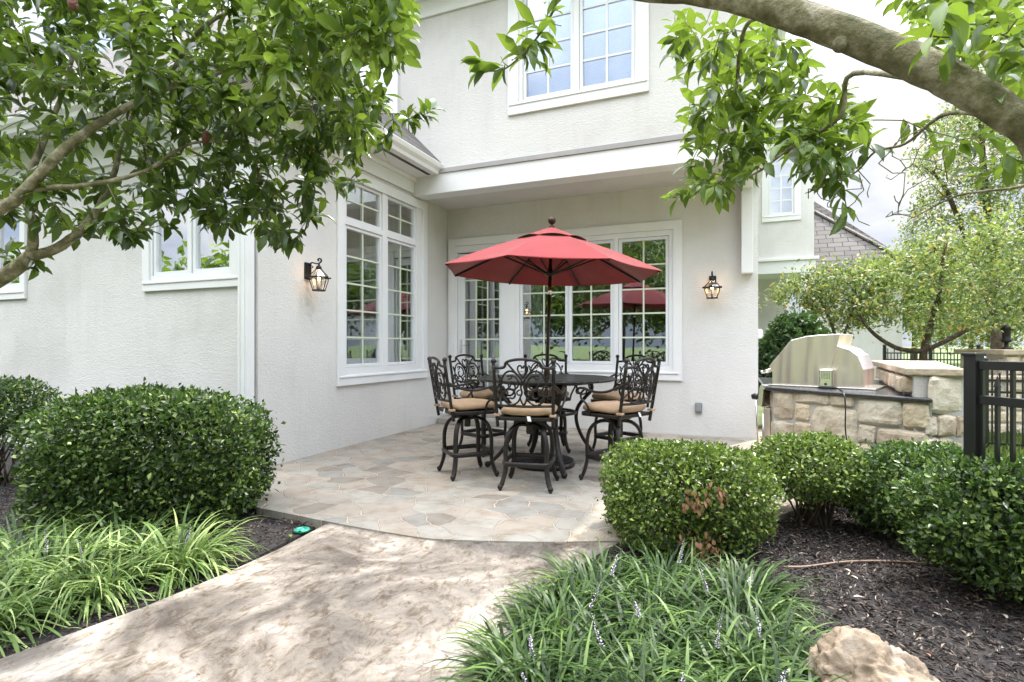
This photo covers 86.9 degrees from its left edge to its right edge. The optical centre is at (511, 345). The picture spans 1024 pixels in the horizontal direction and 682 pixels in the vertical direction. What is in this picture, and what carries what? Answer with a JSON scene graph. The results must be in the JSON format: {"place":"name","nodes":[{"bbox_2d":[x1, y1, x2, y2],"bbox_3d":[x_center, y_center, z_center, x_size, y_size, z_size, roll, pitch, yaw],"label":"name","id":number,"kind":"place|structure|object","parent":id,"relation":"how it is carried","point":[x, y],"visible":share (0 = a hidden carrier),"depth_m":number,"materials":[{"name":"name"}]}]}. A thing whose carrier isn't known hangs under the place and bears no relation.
{"place":"outdoors","nodes":[
{"label":"outdoors","id":0,"kind":"place"},
{"bbox_2d":[0,444,314,657],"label":"mulch bed","id":1,"kind":"object","parent":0,"point":[274,546],"visible":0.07,"depth_m":3.80,"materials":[{"name":"brown soil"}]},
{"bbox_2d":[0,583,42,658],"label":"liriope clump","id":2,"kind":"object","parent":1,"relation":"on","point":[11,628],"visible":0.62,"depth_m":2.51,"materials":[{"name":"green plant"}]},
{"bbox_2d":[0,530,69,607],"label":"liriope clump","id":3,"kind":"object","parent":1,"relation":"on","point":[2,557],"visible":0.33,"depth_m":3.13,"materials":[{"name":"green plant"}]},
{"bbox_2d":[0,374,75,484],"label":"loose shrub","id":4,"kind":"object","parent":1,"relation":"on","point":[10,388],"visible":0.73,"depth_m":5.44,"materials":[{"name":"green plant"}]},
{"bbox_2d":[0,502,111,578],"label":"liriope clump","id":5,"kind":"object","parent":1,"relation":"on","point":[18,536],"visible":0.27,"depth_m":3.64,"materials":[{"name":"green plant"}]},
{"bbox_2d":[0,555,114,656],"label":"liriope clump","id":6,"kind":"object","parent":1,"relation":"on","point":[15,639],"visible":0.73,"depth_m":2.71,"materials":[{"name":"green plant"}]},
{"bbox_2d":[0,514,159,613],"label":"liriope clump","id":7,"kind":"object","parent":1,"relation":"on","point":[57,541],"visible":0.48,"depth_m":3.25,"materials":[{"name":"green plant"}]},
{"bbox_2d":[0,493,186,558],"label":"liriope clump","id":8,"kind":"object","parent":1,"relation":"on","point":[83,521],"visible":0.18,"depth_m":3.80,"materials":[{"name":"green plant"}]},
{"bbox_2d":[0,523,195,642],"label":"liriope clump","id":9,"kind":"object","parent":1,"relation":"on","point":[104,595],"visible":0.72,"depth_m":2.97,"materials":[{"name":"green plant"}]},
{"bbox_2d":[20,493,212,598],"bbox_3d":[-2.534,1.249,3.469,1.084,0.322,1.078,0,0,-17],"label":"liriope clump","id":10,"kind":"object","parent":1,"relation":"on","point":[143,529],"visible":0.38,"depth_m":3.46,"materials":[{"name":"green plant"}]},
{"bbox_2d":[0,377,285,538],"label":"clipped hedge","id":11,"kind":"object","parent":1,"relation":"on","point":[90,463],"visible":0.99,"depth_m":4.00,"materials":[{"name":"green plant"}]},
{"bbox_2d":[85,499,272,605],"bbox_3d":[-2.108,1.243,3.448,1.174,0.334,1.122,0,0,22],"label":"liriope clump","id":12,"kind":"object","parent":1,"relation":"on","point":[196,561],"visible":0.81,"depth_m":3.36,"materials":[{"name":"green plant"}]},
{"bbox_2d":[0,0,445,287],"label":"magnolia tree","id":13,"kind":"object","parent":1,"relation":"on","point":[378,35],"visible":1,"depth_m":2.92,"materials":[{"name":"green plant"}]},
{"bbox_2d":[293,526,309,532],"bbox_3d":[-1.595,1.396,4.098,0.120,0.018,0.120,0,0,22],"label":"drain cap","id":14,"kind":"object","parent":1,"relation":"on","point":[302,529],"visible":1,"depth_m":4.08,"materials":[{"name":"green plastic"}]},
{"bbox_2d":[0,523,618,681],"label":"path","id":15,"kind":"structure","parent":0,"point":[328,604],"depth_m":2.69,"materials":[{"name":"concrete"}]},
{"bbox_2d":[145,465,647,673],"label":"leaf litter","id":16,"kind":"object","parent":15,"relation":"on","point":[380,587],"visible":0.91,"depth_m":3.03,"materials":[{"name":"brown plant"}]},
{"bbox_2d":[0,478,1023,681],"bbox_3d":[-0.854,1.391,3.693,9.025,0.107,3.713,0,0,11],"label":"mulch","id":17,"kind":"object","parent":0,"point":[947,651],"visible":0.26,"depth_m":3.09,"materials":[{"name":"black wood"}]},
{"bbox_2d":[413,590,636,681],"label":"liriope clump","id":18,"kind":"object","parent":17,"relation":"on","point":[496,643],"visible":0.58,"depth_m":2.35,"materials":[{"name":"green plant"}]},
{"bbox_2d":[430,615,638,681],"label":"liriope clump","id":19,"kind":"object","parent":17,"relation":"on","point":[547,676],"visible":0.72,"depth_m":2.16,"materials":[{"name":"green plant"}]},
{"bbox_2d":[483,557,657,668],"bbox_3d":[0.240,1.252,2.664,0.949,0.317,0.970,0,0,22],"label":"liriope clump","id":20,"kind":"object","parent":17,"relation":"on","point":[545,594],"visible":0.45,"depth_m":2.73,"materials":[{"name":"green plant"}]},
{"bbox_2d":[511,536,690,623],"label":"liriope clump","id":21,"kind":"object","parent":17,"relation":"on","point":[586,568],"visible":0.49,"depth_m":3.11,"materials":[{"name":"green plant"}]},
{"bbox_2d":[504,587,737,681],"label":"liriope clump","id":22,"kind":"object","parent":17,"relation":"on","point":[556,652],"visible":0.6,"depth_m":2.34,"materials":[{"name":"green plant"}]},
{"bbox_2d":[553,553,738,670],"bbox_3d":[0.670,1.281,2.705,0.955,0.258,0.982,0,0,22],"label":"liriope clump","id":23,"kind":"object","parent":17,"relation":"on","point":[637,597],"visible":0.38,"depth_m":2.72,"materials":[{"name":"green plant"}]},
{"bbox_2d":[550,618,746,681],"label":"liriope clump","id":24,"kind":"object","parent":17,"relation":"on","point":[642,666],"visible":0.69,"depth_m":2.13,"materials":[{"name":"green plant"}]},
{"bbox_2d":[589,532,757,630],"bbox_3d":[0.859,1.268,3.066,0.950,0.283,0.980,0,0,-24],"label":"liriope clump","id":25,"kind":"object","parent":17,"relation":"on","point":[655,561],"visible":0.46,"depth_m":3.16,"materials":[{"name":"green plant"}]},
{"bbox_2d":[595,435,788,568],"bbox_3d":[1.246,1.032,3.849,1.341,0.796,1.140,0,0,3],"label":"round shrub","id":26,"kind":"object","parent":17,"relation":"on","point":[718,496],"visible":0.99,"depth_m":3.53,"materials":[{"name":"green plant"}]},
{"bbox_2d":[604,589,820,681],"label":"liriope clump","id":27,"kind":"object","parent":17,"relation":"on","point":[699,615],"visible":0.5,"depth_m":2.29,"materials":[{"name":"green plant"}]},
{"bbox_2d":[643,557,824,679],"bbox_3d":[1.012,1.255,2.585,0.944,0.310,0.999,0,0,22],"label":"liriope clump","id":28,"kind":"object","parent":17,"relation":"on","point":[743,605],"visible":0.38,"depth_m":2.65,"materials":[{"name":"green plant"}]},
{"bbox_2d":[459,0,1023,235],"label":"magnolia tree","id":29,"kind":"object","parent":17,"relation":"on","point":[988,35],"visible":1,"depth_m":2.04,"materials":[{"name":"green plant"}]},
{"bbox_2d":[649,624,852,681],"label":"liriope clump","id":30,"kind":"object","parent":17,"relation":"on","point":[775,670],"visible":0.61,"depth_m":2.13,"materials":[{"name":"green plant"}]},
{"bbox_2d":[661,551,846,639],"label":"liriope clump","id":31,"kind":"object","parent":17,"relation":"on","point":[762,586],"visible":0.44,"depth_m":2.97,"materials":[{"name":"green plant"}]},
{"bbox_2d":[677,582,888,681],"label":"liriope clump","id":32,"kind":"object","parent":17,"relation":"on","point":[755,620],"visible":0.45,"depth_m":2.38,"materials":[{"name":"green plant"}]},
{"bbox_2d":[747,427,893,528],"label":"round shrub","id":33,"kind":"object","parent":17,"relation":"on","point":[834,453],"visible":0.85,"depth_m":4.00,"materials":[{"name":"green plant"}]},
{"bbox_2d":[781,560,937,568],"bbox_3d":[2.220,1.388,3.445,1.057,0.023,0.090,0,0,-2],"label":"drip hose","id":34,"kind":"object","parent":17,"relation":"on","point":[850,561],"visible":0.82,"depth_m":3.45,"materials":[{"name":"brown rubber"}]},
{"bbox_2d":[804,625,939,681],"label":"boulder","id":35,"kind":"object","parent":17,"relation":"on","point":[863,655],"visible":0.94,"depth_m":2.04,"materials":[{"name":"beige stone"}]},
{"bbox_2d":[830,436,1017,540],"bbox_3d":[2.995,1.047,3.962,1.182,0.739,1.048,0,0,22],"label":"round shrub","id":36,"kind":"object","parent":17,"relation":"on","point":[900,455],"visible":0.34,"depth_m":3.85,"materials":[{"name":"green plant"}]},
{"bbox_2d":[884,452,1023,602],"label":"round shrub","id":37,"kind":"object","parent":17,"relation":"on","point":[943,525],"visible":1,"depth_m":2.96,"materials":[{"name":"green plant"}]},
{"bbox_2d":[961,353,1023,579],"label":"metal fence","id":38,"kind":"object","parent":17,"relation":"on","point":[976,399],"visible":0.62,"depth_m":3.20,"materials":[{"name":"black metal"}]},
{"bbox_2d":[3,0,1023,346],"label":"sky","id":39,"kind":"structure","parent":0,"point":[897,99],"materials":[{"name":"white"}]},
{"bbox_2d":[248,423,838,548],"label":"patio","id":40,"kind":"structure","parent":0,"point":[351,485],"depth_m":4.94,"materials":[{"name":"beige stone"}]},
{"bbox_2d":[427,356,499,480],"bbox_3d":[-0.528,0.729,5.674,0.652,1.241,0.678,0,0,-24],"label":"swivel bar chair","id":41,"kind":"object","parent":40,"relation":"on","point":[467,410],"visible":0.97,"depth_m":5.54,"materials":[{"name":"metal"}]},
{"bbox_2d":[448,354,511,456],"bbox_3d":[-0.407,0.729,6.924,0.652,1.241,0.678,0,0,43],"label":"swivel bar chair","id":42,"kind":"object","parent":40,"relation":"on","point":[486,394],"visible":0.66,"depth_m":6.86,"materials":[{"name":"metal"}]},
{"bbox_2d":[491,358,565,493],"bbox_3d":[0.157,0.729,5.157,0.678,1.241,0.652,0,0,12],"label":"swivel bar chair","id":43,"kind":"object","parent":40,"relation":"on","point":[529,415],"visible":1,"depth_m":4.98,"materials":[{"name":"metal"}]},
{"bbox_2d":[516,425,574,471],"bbox_3d":[0.362,1.115,6.140,0.710,0.470,0.710,0,0,22],"label":"umbrella base","id":44,"kind":"object","parent":40,"relation":"on","point":[569,462],"visible":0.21,"depth_m":5.97,"materials":[{"name":"metal"}]},
{"bbox_2d":[444,217,661,422],"bbox_3d":[0.434,-0.109,6.140,2.288,2.720,2.291,0,0,0],"label":"patio umbrella","id":45,"kind":"object","parent":44,"relation":"on","point":[550,256],"visible":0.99,"depth_m":6.13,"materials":[{"name":"red fabric"}]},
{"bbox_2d":[478,374,615,478],"bbox_3d":[0.390,0.853,6.140,1.550,0.991,1.550,0,0,0],"label":"round table","id":46,"kind":"object","parent":40,"relation":"on","point":[562,380],"visible":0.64,"depth_m":5.90,"materials":[{"name":"grey metal"}]},
{"bbox_2d":[523,354,575,452],"bbox_3d":[0.468,0.729,7.084,0.678,1.241,0.652,0,0,-2],"label":"swivel bar chair","id":47,"kind":"object","parent":40,"relation":"on","point":[562,429],"visible":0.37,"depth_m":7.20,"materials":[{"name":"metal"}]},
{"bbox_2d":[575,357,661,480],"bbox_3d":[1.074,0.729,5.373,0.678,1.241,0.652,0,0,-43],"label":"swivel bar chair","id":48,"kind":"object","parent":40,"relation":"on","point":[614,414],"visible":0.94,"depth_m":5.26,"materials":[{"name":"metal"}]},
{"bbox_2d":[588,354,655,458],"bbox_3d":[1.349,0.729,6.661,0.652,1.241,0.678,0,0,-40],"label":"swivel bar chair","id":49,"kind":"object","parent":40,"relation":"on","point":[612,395],"visible":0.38,"depth_m":6.61,"materials":[{"name":"metal"}]},
{"bbox_2d":[758,360,962,498],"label":"grill island","id":50,"kind":"structure","parent":40,"relation":"on","point":[916,400],"depth_m":4.79,"materials":[{"name":"stone"}]},
{"bbox_2d":[751,334,887,452],"bbox_3d":[3.269,0.593,5.809,1.175,1.425,0.752,0,0,43],"label":"gas grill","id":51,"kind":"object","parent":50,"relation":"on","point":[834,361],"visible":0.89,"depth_m":5.58,"materials":[{"name":"silver metal"}]},
{"bbox_2d":[764,407,771,445],"bbox_3d":[2.995,0.992,6.124,0.065,0.625,0.620,0,0,43],"label":"access door","id":52,"kind":"structure","parent":51,"relation":"in","point":[767,412],"depth_m":5.89,"materials":[{"name":"beige metal"}]},
{"bbox_2d":[835,388,847,440],"bbox_3d":[3.121,0.665,5.160,0.085,0.503,0.622,0,0,22],"label":"power cord","id":53,"kind":"object","parent":51,"relation":"hanging from","point":[845,411],"visible":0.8,"depth_m":4.89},
{"bbox_2d":[758,347,1023,456],"bbox_3d":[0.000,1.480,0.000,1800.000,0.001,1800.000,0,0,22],"label":"ground","id":54,"kind":"structure","parent":0,"point":[761,409],"depth_m":68.24,"materials":[{"name":"green plant"}]},
{"bbox_2d":[0,0,785,465],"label":"house","id":55,"kind":"structure","parent":54,"relation":"on","point":[584,140],"depth_m":7.89,"materials":[{"name":"paint"}]},
{"bbox_2d":[0,194,26,299],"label":"window","id":56,"kind":"structure","parent":55,"relation":"in","point":[17,288],"depth_m":7.70,"materials":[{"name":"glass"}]},
{"bbox_2d":[142,156,237,291],"bbox_3d":[-3.739,-1.415,6.329,1.623,1.510,0.147,0,0,22],"label":"window","id":57,"kind":"structure","parent":55,"relation":"in","point":[194,261],"depth_m":6.31,"materials":[{"name":"wood"}]},
{"bbox_2d":[304,258,330,291],"bbox_3d":[-2.344,-0.858,6.511,0.325,0.400,0.270,0,0,22],"label":"wall lantern","id":58,"kind":"object","parent":55,"relation":"attached to","point":[308,272],"depth_m":6.52,"materials":[{"name":"metal"}]},
{"bbox_2d":[336,163,427,385],"bbox_3d":[-1.898,-0.930,8.083,0.147,2.920,2.208,0,0,22],"label":"window","id":59,"kind":"structure","parent":55,"relation":"in","point":[383,370],"depth_m":7.98,"materials":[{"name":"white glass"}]},
{"bbox_2d":[458,254,499,412],"bbox_3d":[-0.589,-0.236,9.537,0.844,2.812,0.118,0,0,22],"label":"door","id":60,"kind":"structure","parent":55,"relation":"in","point":[462,300],"depth_m":9.66,"materials":[{"name":"white glass"}]},
{"bbox_2d":[508,0,648,115],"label":"window","id":61,"kind":"structure","parent":55,"relation":"in","point":[576,92],"depth_m":7.70,"materials":[{"name":"white glass"}]},
{"bbox_2d":[519,220,681,380],"bbox_3d":[1.367,-0.692,8.748,2.665,2.443,0.150,0,0,22],"label":"window","id":62,"kind":"structure","parent":55,"relation":"in","point":[614,235],"depth_m":8.57,"materials":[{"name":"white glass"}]},
{"bbox_2d":[695,403,701,412],"bbox_3d":[2.797,0.929,8.096,0.100,0.150,0.060,0,0,22],"label":"outlet box","id":63,"kind":"object","parent":55,"relation":"attached to","point":[698,407],"visible":1,"depth_m":8.07,"materials":[{"name":"grey plastic"}]},
{"bbox_2d":[702,271,721,298],"bbox_3d":[2.928,-0.888,7.898,0.270,0.400,0.325,0,0,22],"label":"wall lantern","id":64,"kind":"object","parent":55,"relation":"attached to","point":[712,282],"depth_m":7.87,"materials":[{"name":"metal"}]},
{"bbox_2d":[758,329,762,337],"bbox_3d":[3.707,-0.180,8.066,0.074,0.140,0.080,0,0,22],"label":"outlet box","id":65,"kind":"object","parent":55,"relation":"attached to","point":[760,333],"visible":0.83,"depth_m":8.03,"materials":[{"name":"white plastic"}]},
{"bbox_2d":[758,97,818,389],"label":"house wing","id":66,"kind":"structure","parent":54,"relation":"on","point":[785,224],"depth_m":15.82,"materials":[{"name":"white paint"}]},
{"bbox_2d":[762,144,800,222],"bbox_3d":[7.880,-4.794,15.818,1.027,2.300,0.153,0,0,22],"label":"window","id":67,"kind":"structure","parent":66,"relation":"in","point":[782,202],"depth_m":15.85,"materials":[{"name":"white glass"}]},
{"bbox_2d":[758,309,835,392],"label":"dark shrub","id":68,"kind":"object","parent":54,"relation":"on","point":[781,334],"visible":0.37,"depth_m":9.35,"materials":[{"name":"green plant"}]},
{"bbox_2d":[758,250,904,339],"bbox_3d":[6.368,-0.227,10.498,3.442,3.352,1.816,0,0,-8],"label":"airy tree","id":69,"kind":"object","parent":54,"relation":"on","point":[822,284],"visible":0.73,"depth_m":10.17,"materials":[{"name":"green plant"}]},
{"bbox_2d":[774,187,923,379],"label":"garage wing","id":70,"kind":"structure","parent":54,"relation":"on","point":[850,241],"depth_m":16.94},
{"bbox_2d":[842,200,1023,360],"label":"airy tree","id":71,"kind":"object","parent":54,"relation":"on","point":[941,280],"visible":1,"depth_m":9.23,"materials":[{"name":"green plant"}]},
{"bbox_2d":[895,241,977,360],"bbox_3d":[28.487,-3.095,38.281,6.818,9.098,7.738,0,0,-24],"label":"garden tree","id":72,"kind":"object","parent":54,"relation":"on","point":[903,326],"visible":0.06,"depth_m":36.90,"materials":[{"name":"green plant"}]},
{"bbox_2d":[882,344,1017,367],"bbox_3d":[11.223,0.703,13.000,4.038,1.495,0.086,0,0,15],"label":"garden fence","id":73,"kind":"object","parent":54,"relation":"on","point":[930,355],"visible":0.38,"depth_m":13.25,"materials":[{"name":"black metal"}]},
{"bbox_2d":[888,65,1023,348],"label":"airy tree","id":74,"kind":"object","parent":54,"relation":"on","point":[927,167],"visible":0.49,"depth_m":14.68,"materials":[{"name":"green plant"}]},
{"bbox_2d":[902,274,1023,354],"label":"airy tree","id":75,"kind":"object","parent":54,"relation":"on","point":[985,337],"visible":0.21,"depth_m":18.92,"materials":[{"name":"green plant"}]},
{"bbox_2d":[955,230,1009,348],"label":"garden tree","id":76,"kind":"object","parent":54,"relation":"on","point":[969,298],"visible":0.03,"depth_m":43.38,"materials":[{"name":"green plant"}]},
{"bbox_2d":[951,266,1022,336],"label":"garden tree","id":77,"kind":"object","parent":54,"relation":"on","point":[983,298],"visible":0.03,"depth_m":40.99,"materials":[{"name":"green plant"}]},
{"bbox_2d":[954,324,1023,374],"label":"stone pillar","id":78,"kind":"structure","parent":54,"relation":"on","point":[1006,352],"depth_m":8.94,"materials":[{"name":"stone"}]},
{"bbox_2d":[984,356,1023,450],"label":"garden fence","id":79,"kind":"object","parent":54,"relation":"on","point":[1006,380],"visible":0.34,"depth_m":7.35,"materials":[{"name":"black metal"}]},
{"bbox_2d":[985,429,1023,460],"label":"lawn grass","id":80,"kind":"structure","parent":54,"relation":"on","point":[1004,451],"depth_m":7.25,"materials":[{"name":"green plant"}]},
{"bbox_2d":[989,375,1021,435],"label":"garden wall","id":81,"kind":"structure","parent":54,"relation":"on","point":[1018,410],"depth_m":8.49,"materials":[{"name":"stone"}]}
]}

